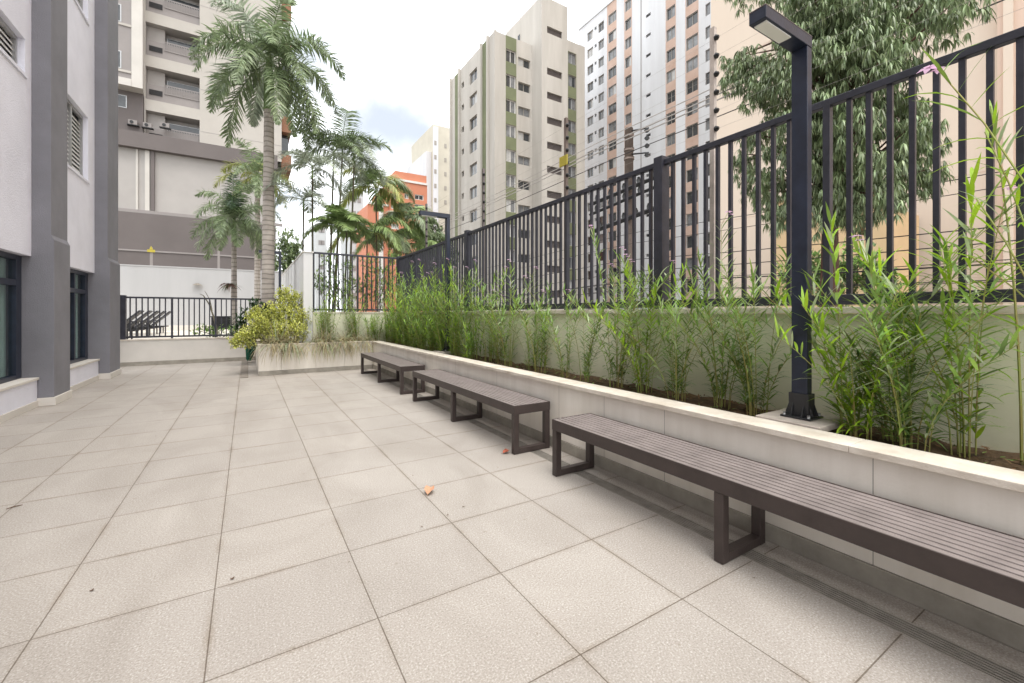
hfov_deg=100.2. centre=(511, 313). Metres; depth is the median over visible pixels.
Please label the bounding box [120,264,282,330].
pool wall
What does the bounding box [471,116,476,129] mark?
window
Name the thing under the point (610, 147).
overhead wire
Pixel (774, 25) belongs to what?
lamp post
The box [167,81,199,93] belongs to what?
window
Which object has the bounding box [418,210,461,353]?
lamp post
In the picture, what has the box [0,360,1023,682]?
patio floor
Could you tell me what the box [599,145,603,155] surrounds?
window
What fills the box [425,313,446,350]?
bamboo orchid
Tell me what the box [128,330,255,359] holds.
pool deck
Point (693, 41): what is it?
window
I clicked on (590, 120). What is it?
window
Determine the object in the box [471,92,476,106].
window
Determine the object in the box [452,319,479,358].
bamboo orchid
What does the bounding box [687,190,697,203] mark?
window
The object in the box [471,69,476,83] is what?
window
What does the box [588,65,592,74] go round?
window
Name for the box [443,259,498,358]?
bamboo orchid
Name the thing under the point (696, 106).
window
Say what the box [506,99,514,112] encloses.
window
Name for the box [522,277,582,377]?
bamboo orchid
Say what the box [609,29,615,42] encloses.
window
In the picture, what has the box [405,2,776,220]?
electric fence wire
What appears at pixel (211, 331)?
shrub
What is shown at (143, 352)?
wall
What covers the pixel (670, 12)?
window
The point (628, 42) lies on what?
window
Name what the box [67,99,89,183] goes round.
window
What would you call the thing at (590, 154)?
window
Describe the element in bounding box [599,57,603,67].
window
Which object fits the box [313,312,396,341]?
boundary wall
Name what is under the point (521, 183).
window
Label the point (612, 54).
window
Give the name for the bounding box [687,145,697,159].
window
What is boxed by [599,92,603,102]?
window
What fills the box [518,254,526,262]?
window
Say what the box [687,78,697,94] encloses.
window
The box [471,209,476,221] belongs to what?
window
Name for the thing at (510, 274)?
window
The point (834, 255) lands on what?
bamboo orchid
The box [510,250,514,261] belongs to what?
window
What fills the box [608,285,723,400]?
bamboo orchid
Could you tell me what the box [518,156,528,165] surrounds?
window
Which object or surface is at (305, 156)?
slender palm
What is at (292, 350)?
grass tuft
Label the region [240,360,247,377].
stone strip
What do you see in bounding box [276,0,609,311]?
sky
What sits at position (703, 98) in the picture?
electric fence wire
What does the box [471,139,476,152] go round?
window
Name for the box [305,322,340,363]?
grass tuft
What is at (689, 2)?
window
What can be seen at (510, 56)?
window
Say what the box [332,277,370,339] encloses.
bamboo orchid
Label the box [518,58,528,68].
window
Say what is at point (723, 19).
apartment block
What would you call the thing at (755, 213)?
overhead wire
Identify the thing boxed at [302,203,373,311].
broad palm
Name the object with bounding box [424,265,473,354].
bamboo orchid
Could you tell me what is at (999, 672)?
drain grate
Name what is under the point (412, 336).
bamboo orchid
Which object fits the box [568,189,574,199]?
window
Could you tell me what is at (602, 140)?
overhead wire
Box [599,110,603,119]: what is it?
window
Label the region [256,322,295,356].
grass tuft
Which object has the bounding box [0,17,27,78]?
window
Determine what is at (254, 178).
yellowing palm
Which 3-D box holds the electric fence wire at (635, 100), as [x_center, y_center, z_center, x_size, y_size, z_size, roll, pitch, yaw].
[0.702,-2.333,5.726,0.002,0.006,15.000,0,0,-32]
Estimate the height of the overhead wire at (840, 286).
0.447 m
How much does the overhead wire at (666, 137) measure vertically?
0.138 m
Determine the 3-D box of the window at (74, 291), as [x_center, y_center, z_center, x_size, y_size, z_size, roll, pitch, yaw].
[-7.775,0.046,7.389,0.146,1.687,2.226,0,0,-32]
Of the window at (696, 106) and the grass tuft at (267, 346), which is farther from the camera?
the window at (696, 106)
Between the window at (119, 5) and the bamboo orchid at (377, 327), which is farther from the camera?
the window at (119, 5)
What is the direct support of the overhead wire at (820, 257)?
attached to the utility pole
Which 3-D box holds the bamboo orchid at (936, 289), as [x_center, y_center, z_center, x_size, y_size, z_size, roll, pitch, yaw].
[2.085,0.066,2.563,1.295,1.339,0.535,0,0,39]
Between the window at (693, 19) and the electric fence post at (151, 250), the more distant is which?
the window at (693, 19)
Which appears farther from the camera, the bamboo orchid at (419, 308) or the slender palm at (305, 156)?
the slender palm at (305, 156)
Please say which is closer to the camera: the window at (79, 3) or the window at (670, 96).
the window at (79, 3)
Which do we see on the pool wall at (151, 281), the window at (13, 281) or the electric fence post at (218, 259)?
the electric fence post at (218, 259)
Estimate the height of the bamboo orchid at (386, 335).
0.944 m
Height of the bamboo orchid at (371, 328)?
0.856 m
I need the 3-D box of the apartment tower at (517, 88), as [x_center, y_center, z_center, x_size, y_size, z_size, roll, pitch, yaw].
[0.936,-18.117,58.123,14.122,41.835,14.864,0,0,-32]
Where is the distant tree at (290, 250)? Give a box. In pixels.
[274,226,305,273]
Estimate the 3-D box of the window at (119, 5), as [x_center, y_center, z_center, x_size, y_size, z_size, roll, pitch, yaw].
[-24.800,-18.990,26.961,0.277,1.100,0.043,0,0,-32]
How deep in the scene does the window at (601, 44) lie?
65.94 m
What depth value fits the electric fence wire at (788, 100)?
3.11 m
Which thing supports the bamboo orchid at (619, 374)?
on the soil
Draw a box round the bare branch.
[200,292,218,333]
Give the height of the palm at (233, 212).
5.306 m
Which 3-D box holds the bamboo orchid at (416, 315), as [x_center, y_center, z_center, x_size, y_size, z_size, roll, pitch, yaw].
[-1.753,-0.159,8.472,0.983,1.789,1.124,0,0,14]
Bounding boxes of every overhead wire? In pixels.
[408,7,926,239]
[434,62,786,226]
[440,0,898,220]
[442,262,1015,299]
[444,0,1003,231]
[453,259,1013,300]
[472,169,1013,270]
[475,184,1015,276]
[478,224,1015,284]
[497,279,1015,302]
[501,281,1015,300]
[510,240,1015,289]
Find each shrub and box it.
[190,323,234,336]
[226,285,310,349]
[228,297,272,350]
[315,248,401,311]
[776,236,907,313]
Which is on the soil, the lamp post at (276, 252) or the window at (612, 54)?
the lamp post at (276, 252)
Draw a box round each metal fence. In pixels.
[120,295,289,339]
[313,252,397,311]
[397,26,1023,310]
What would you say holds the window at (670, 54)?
in the apartment tower at (628, 44)
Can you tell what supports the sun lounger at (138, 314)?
on the pool deck
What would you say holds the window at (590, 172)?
in the apartment tower at (628, 44)
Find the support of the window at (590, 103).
in the apartment tower at (628, 44)
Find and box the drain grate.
[364,369,1023,682]
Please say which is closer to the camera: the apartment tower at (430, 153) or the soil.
the soil
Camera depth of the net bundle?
11.35 m
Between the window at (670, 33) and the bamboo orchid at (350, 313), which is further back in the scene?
the window at (670, 33)
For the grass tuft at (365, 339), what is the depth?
10.09 m
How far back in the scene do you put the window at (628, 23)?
61.26 m
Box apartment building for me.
[0,0,121,422]
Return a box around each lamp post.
[259,250,280,335]
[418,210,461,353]
[749,3,847,431]
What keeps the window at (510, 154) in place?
in the apartment tower at (517, 88)
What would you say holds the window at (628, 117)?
in the apartment tower at (628, 44)
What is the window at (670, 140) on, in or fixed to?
in the apartment tower at (628, 44)
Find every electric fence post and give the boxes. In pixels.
[147,246,154,265]
[217,238,219,268]
[425,204,427,311]
[482,168,484,310]
[559,117,568,195]
[710,26,719,307]
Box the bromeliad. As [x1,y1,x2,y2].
[218,283,241,290]
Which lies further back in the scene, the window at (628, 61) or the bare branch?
the window at (628, 61)
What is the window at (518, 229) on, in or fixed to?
in the apartment tower at (517, 88)
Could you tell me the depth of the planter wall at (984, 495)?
2.27 m
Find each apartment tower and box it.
[118,0,290,270]
[407,124,448,302]
[449,0,584,310]
[578,0,710,309]
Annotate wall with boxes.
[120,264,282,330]
[120,337,254,366]
[281,251,313,342]
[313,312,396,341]
[372,341,1023,652]
[396,305,1023,452]
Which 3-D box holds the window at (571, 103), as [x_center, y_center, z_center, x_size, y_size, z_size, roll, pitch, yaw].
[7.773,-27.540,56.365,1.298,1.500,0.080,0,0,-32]
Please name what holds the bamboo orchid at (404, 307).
on the soil
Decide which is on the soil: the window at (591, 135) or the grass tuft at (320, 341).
the grass tuft at (320, 341)
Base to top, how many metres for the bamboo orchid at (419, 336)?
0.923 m
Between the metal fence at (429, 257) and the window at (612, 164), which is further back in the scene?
the window at (612, 164)
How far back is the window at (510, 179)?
51.46 m
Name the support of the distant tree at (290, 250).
on the ground
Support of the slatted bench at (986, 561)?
on the patio floor
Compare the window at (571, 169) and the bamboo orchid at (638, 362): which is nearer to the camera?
the bamboo orchid at (638, 362)
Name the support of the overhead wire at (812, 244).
attached to the utility pole
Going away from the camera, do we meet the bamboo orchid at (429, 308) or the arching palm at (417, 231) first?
the bamboo orchid at (429, 308)
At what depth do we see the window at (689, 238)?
52.73 m
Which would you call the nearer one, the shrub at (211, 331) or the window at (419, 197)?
the shrub at (211, 331)
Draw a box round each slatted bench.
[361,352,424,394]
[412,369,549,454]
[552,413,1023,608]
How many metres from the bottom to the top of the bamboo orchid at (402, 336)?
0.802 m
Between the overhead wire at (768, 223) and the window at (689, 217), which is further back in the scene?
the window at (689, 217)
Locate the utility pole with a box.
[589,127,653,308]
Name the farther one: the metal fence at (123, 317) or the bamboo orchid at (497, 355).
the metal fence at (123, 317)
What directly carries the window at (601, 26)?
in the apartment tower at (628, 44)
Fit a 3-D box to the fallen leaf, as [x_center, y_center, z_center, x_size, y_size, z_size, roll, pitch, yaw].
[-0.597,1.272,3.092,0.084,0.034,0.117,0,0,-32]
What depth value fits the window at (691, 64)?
52.45 m
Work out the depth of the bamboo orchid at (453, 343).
6.89 m
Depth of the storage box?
14.31 m
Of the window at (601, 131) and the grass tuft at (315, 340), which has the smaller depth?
the grass tuft at (315, 340)
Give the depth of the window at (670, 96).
55.06 m
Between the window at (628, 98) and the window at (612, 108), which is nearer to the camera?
the window at (628, 98)
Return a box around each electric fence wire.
[398,0,817,230]
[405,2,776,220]
[406,0,911,238]
[407,8,1021,250]
[411,0,970,242]
[433,0,860,218]
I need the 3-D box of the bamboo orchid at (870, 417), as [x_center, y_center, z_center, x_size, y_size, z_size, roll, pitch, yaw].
[1.889,0.248,2.405,0.580,0.975,0.658,0,0,-19]
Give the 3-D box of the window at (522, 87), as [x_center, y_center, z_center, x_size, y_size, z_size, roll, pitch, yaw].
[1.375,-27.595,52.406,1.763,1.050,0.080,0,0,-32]
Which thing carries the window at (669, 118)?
in the apartment tower at (628, 44)
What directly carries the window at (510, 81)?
in the apartment tower at (517, 88)
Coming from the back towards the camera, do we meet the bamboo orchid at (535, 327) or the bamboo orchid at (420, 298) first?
the bamboo orchid at (420, 298)
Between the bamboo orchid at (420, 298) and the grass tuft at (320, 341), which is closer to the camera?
the bamboo orchid at (420, 298)
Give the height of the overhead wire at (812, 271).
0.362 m
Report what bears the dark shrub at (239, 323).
on the soil
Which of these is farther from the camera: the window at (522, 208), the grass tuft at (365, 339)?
the window at (522, 208)
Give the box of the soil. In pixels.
[263,340,1023,470]
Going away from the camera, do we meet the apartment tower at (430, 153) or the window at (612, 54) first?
the window at (612, 54)
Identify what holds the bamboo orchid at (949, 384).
on the soil
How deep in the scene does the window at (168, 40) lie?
30.06 m
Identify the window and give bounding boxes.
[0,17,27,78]
[0,251,20,383]
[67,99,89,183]
[70,269,87,363]
[74,0,89,25]
[118,4,120,21]
[118,50,120,67]
[118,94,126,107]
[167,38,199,50]
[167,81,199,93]
[168,0,199,10]
[168,123,199,135]
[415,195,422,199]
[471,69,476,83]
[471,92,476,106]
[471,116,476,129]
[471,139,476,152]
[471,163,476,175]
[471,186,476,198]
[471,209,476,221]
[506,50,514,63]
[506,74,514,88]
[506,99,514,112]
[506,124,514,137]
[506,149,514,162]
[506,174,514,187]
[506,199,514,212]
[510,225,514,236]
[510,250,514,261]
[510,274,514,286]
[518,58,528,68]
[518,82,528,92]
[518,107,528,116]
[518,131,528,141]
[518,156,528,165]
[518,180,528,189]
[518,205,528,212]
[518,229,526,238]
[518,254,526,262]
[518,278,526,286]
[568,52,574,64]
[568,75,574,87]
[568,98,574,109]
[568,121,574,132]
[568,143,574,155]
[568,167,574,177]
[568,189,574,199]
[588,30,592,40]
[588,48,592,57]
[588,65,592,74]
[588,82,592,91]
[588,99,592,108]
[588,116,592,126]
[588,133,592,143]
[588,150,592,160]
[588,168,592,177]
[599,21,603,32]
[599,39,603,49]
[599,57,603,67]
[599,74,603,84]
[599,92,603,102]
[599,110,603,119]
[599,128,603,137]
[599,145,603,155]
[599,164,603,172]
[609,11,615,24]
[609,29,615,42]
[609,48,615,60]
[609,66,615,78]
[609,84,615,96]
[609,103,615,114]
[609,121,615,132]
[609,139,615,150]
[609,158,615,169]
[626,0,630,10]
[626,18,630,29]
[626,37,630,48]
[626,56,630,67]
[626,75,630,86]
[626,94,630,104]
[626,113,630,124]
[667,5,674,20]
[667,26,674,41]
[667,48,674,62]
[667,69,674,83]
[667,90,674,104]
[667,111,674,124]
[667,133,674,145]
[687,0,695,6]
[687,11,697,28]
[687,33,697,50]
[687,56,697,72]
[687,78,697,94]
[687,100,697,116]
[687,123,697,138]
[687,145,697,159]
[687,168,697,181]
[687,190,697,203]
[687,212,697,225]
[687,235,697,247]
[687,257,697,269]
[687,280,697,291]
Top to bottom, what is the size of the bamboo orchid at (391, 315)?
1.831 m
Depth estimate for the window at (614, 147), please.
63.95 m
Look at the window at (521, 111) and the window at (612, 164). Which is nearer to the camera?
the window at (521, 111)
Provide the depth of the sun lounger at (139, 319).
14.16 m
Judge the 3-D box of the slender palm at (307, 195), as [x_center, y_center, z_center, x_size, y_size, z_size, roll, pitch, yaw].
[-5.799,-0.484,12.030,1.850,6.370,1.902,0,0,-1]
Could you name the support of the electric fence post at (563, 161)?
attached to the boundary wall at (997, 438)
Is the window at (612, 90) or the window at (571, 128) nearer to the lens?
the window at (571, 128)
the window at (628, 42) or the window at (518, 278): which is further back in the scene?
the window at (628, 42)
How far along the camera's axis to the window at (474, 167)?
55.08 m
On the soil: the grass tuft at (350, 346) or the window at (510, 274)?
the grass tuft at (350, 346)
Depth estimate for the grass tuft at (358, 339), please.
10.02 m
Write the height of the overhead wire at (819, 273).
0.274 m
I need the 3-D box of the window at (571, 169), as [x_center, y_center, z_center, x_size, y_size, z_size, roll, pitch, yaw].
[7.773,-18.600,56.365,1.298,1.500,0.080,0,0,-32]
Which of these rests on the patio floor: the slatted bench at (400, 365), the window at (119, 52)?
the slatted bench at (400, 365)
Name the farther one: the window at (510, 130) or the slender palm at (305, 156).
the window at (510, 130)
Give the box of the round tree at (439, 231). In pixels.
[412,219,458,293]
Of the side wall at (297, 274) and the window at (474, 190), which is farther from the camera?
the window at (474, 190)
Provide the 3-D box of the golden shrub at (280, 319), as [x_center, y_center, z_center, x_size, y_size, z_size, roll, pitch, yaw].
[-5.470,0.050,9.754,1.741,1.535,1.338,0,0,-32]
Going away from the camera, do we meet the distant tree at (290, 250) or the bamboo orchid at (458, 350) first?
the bamboo orchid at (458, 350)
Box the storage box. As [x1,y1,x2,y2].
[210,316,230,336]
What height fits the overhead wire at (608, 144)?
0.130 m
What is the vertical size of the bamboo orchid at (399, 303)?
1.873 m
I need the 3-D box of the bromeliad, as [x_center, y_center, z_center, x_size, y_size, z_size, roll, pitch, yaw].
[-8.684,-0.780,13.227,0.770,0.345,0.770,0,0,-32]
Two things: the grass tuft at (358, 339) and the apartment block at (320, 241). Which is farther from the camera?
the apartment block at (320, 241)
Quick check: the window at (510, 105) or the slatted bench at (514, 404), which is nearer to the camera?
the slatted bench at (514, 404)
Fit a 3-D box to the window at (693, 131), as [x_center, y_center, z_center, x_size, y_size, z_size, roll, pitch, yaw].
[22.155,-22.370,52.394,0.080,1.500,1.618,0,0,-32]
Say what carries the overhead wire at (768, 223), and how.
attached to the utility pole
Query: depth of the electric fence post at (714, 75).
3.89 m
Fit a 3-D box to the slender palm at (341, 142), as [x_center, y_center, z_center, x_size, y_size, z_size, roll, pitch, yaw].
[-5.067,-1.554,12.779,3.002,8.513,2.471,0,0,-32]
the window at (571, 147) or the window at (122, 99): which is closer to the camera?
the window at (122, 99)
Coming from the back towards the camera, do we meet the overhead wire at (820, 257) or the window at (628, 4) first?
the window at (628, 4)
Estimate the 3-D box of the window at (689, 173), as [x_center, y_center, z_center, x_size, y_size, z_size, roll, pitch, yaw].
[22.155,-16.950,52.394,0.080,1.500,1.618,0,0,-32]
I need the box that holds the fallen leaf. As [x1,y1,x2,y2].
[424,485,433,494]
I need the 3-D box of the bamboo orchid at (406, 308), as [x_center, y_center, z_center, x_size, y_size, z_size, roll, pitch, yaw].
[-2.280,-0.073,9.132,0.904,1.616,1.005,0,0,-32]
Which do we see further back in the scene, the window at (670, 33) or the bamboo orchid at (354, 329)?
the window at (670, 33)
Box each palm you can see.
[188,0,345,339]
[188,173,282,336]
[212,137,296,321]
[261,179,335,250]
[270,147,354,251]
[287,106,392,311]
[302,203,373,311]
[326,168,414,311]
[353,202,453,311]
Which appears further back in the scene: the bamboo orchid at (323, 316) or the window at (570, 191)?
the window at (570, 191)
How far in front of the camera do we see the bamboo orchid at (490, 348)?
6.40 m
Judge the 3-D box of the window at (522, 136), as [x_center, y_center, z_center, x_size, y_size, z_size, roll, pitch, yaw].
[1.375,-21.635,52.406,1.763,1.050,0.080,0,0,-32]
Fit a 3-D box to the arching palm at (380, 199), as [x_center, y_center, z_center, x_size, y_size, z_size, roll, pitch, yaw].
[-4.831,-1.139,14.726,2.995,7.681,2.460,0,0,-7]
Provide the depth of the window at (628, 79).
61.26 m
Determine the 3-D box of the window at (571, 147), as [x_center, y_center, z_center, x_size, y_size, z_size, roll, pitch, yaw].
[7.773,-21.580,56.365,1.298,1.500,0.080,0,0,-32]
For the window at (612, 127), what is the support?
in the apartment tower at (628, 44)
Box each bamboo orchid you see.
[309,287,349,339]
[315,289,334,337]
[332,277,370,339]
[342,295,361,338]
[361,311,378,340]
[371,312,383,340]
[373,270,410,343]
[376,305,391,341]
[383,318,398,342]
[384,274,423,346]
[384,309,400,343]
[386,267,425,343]
[386,276,418,345]
[391,262,442,348]
[393,274,422,342]
[395,315,410,345]
[398,280,433,347]
[404,319,419,347]
[405,305,426,348]
[412,259,453,350]
[414,272,462,347]
[415,315,442,350]
[420,276,443,350]
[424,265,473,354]
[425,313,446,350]
[426,264,482,357]
[429,258,474,347]
[438,308,463,355]
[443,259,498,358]
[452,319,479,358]
[468,266,527,361]
[471,259,532,366]
[479,291,523,363]
[509,268,573,373]
[509,289,550,370]
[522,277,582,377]
[560,294,619,381]
[563,225,702,387]
[582,254,703,392]
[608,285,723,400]
[665,211,812,409]
[692,244,821,416]
[745,186,1022,431]
[773,203,944,435]
[774,270,932,440]
[784,235,997,442]
[813,266,1020,451]
[906,43,1023,464]
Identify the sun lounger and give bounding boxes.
[127,310,143,338]
[127,310,152,335]
[127,311,160,335]
[134,311,166,333]
[134,311,170,332]
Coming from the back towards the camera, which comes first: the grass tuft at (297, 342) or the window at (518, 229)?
the window at (518, 229)
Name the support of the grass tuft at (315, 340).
on the soil
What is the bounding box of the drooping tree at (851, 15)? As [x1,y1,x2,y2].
[718,0,996,313]
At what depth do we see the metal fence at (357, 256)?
10.68 m
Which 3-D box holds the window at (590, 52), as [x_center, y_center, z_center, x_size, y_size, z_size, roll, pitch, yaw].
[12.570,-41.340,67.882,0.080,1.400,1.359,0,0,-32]
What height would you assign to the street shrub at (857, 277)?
5.271 m
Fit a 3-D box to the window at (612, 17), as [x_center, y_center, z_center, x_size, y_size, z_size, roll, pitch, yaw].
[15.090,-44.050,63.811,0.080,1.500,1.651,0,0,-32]
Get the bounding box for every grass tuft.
[246,327,289,362]
[253,320,302,365]
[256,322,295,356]
[267,328,308,364]
[276,322,313,366]
[295,328,334,360]
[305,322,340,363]
[305,328,340,359]
[313,326,348,359]
[324,328,360,361]
[328,326,363,356]
[333,326,361,356]
[337,325,377,355]
[351,323,380,361]
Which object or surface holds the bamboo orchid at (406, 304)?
on the soil
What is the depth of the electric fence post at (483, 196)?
7.70 m
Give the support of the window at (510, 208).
in the apartment tower at (517, 88)
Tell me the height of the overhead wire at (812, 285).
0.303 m
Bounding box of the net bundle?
[245,337,255,360]
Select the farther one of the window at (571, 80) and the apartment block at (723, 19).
the window at (571, 80)
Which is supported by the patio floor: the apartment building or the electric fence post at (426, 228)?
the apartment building
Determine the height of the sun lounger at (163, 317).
0.909 m
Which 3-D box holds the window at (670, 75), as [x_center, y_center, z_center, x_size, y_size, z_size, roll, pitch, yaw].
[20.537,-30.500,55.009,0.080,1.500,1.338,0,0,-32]
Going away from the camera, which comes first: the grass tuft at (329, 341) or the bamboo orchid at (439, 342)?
the bamboo orchid at (439, 342)
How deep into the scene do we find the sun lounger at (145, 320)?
15.33 m
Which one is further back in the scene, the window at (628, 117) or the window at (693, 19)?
the window at (628, 117)
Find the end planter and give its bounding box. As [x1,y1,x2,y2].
[256,339,372,375]
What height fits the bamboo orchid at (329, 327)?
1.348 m
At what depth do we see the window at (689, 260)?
52.70 m
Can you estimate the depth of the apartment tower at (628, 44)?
58.22 m
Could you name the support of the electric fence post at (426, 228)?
attached to the boundary wall at (997, 438)
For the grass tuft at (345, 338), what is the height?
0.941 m
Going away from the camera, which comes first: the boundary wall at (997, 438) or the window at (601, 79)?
the boundary wall at (997, 438)
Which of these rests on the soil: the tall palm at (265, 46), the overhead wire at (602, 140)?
the tall palm at (265, 46)
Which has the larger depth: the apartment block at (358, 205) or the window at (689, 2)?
the apartment block at (358, 205)
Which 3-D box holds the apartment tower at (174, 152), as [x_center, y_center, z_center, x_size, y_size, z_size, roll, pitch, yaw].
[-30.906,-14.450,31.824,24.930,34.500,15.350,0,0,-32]
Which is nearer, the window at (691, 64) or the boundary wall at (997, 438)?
the boundary wall at (997, 438)
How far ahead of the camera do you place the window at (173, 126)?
30.21 m
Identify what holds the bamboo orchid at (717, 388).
on the soil
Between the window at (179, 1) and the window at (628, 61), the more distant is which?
the window at (628, 61)
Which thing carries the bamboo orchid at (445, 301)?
on the soil
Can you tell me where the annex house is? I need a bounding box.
[776,197,918,313]
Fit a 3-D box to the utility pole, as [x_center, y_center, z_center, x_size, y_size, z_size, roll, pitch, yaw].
[4.189,-2.070,15.757,0.696,9.540,3.240,0,0,-44]
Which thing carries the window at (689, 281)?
in the apartment tower at (628, 44)
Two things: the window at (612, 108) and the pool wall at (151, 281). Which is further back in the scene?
the window at (612, 108)
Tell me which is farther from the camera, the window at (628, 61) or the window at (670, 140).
the window at (628, 61)
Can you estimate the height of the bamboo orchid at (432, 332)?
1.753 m
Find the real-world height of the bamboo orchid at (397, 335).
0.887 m
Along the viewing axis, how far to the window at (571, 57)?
56.43 m
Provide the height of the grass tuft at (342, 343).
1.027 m
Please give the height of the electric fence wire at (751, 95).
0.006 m
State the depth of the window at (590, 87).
68.05 m
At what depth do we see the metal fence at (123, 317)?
11.04 m
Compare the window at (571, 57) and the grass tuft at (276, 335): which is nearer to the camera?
the grass tuft at (276, 335)
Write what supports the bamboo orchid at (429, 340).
on the soil
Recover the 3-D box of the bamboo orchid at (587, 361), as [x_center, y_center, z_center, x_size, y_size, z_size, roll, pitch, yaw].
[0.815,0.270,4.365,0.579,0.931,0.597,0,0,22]
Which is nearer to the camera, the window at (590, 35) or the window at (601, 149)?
the window at (601, 149)
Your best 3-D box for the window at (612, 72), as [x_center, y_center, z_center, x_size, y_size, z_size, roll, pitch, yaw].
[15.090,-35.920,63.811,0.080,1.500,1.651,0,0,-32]
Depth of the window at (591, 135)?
68.05 m
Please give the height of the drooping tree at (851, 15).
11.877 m
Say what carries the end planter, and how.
on the patio floor
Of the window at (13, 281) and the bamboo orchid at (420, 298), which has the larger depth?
the bamboo orchid at (420, 298)
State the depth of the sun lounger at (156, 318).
16.53 m
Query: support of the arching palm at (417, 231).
on the pavement
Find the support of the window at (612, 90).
in the apartment tower at (628, 44)
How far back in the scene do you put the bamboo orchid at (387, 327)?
9.92 m
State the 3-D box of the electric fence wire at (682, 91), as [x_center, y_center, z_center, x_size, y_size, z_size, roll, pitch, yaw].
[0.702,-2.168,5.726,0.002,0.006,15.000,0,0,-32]
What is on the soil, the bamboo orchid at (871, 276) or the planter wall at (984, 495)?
the bamboo orchid at (871, 276)
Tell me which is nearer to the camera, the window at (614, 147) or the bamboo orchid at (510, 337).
the bamboo orchid at (510, 337)
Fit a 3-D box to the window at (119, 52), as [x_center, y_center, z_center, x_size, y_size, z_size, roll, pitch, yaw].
[-24.800,-16.050,26.961,0.277,1.100,0.043,0,0,-32]
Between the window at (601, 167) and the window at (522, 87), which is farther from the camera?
the window at (601, 167)
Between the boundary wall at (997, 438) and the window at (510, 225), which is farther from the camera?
the window at (510, 225)
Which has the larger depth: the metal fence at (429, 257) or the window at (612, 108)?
the window at (612, 108)
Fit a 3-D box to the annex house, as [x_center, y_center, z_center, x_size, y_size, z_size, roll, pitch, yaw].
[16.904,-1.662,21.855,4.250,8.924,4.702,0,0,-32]
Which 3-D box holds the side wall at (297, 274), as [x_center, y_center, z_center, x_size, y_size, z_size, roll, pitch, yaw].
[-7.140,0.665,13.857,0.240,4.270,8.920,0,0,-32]
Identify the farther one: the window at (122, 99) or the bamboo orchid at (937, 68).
the window at (122, 99)
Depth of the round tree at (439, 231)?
20.95 m
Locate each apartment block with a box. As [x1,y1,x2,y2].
[311,223,326,311]
[341,194,363,311]
[356,165,426,311]
[711,0,1023,313]
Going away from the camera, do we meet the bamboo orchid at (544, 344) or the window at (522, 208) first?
the bamboo orchid at (544, 344)
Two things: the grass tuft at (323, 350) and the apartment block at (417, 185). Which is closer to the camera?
the grass tuft at (323, 350)
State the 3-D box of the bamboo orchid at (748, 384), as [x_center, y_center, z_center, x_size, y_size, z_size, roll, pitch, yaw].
[1.688,0.135,3.040,0.803,1.200,0.716,0,0,28]

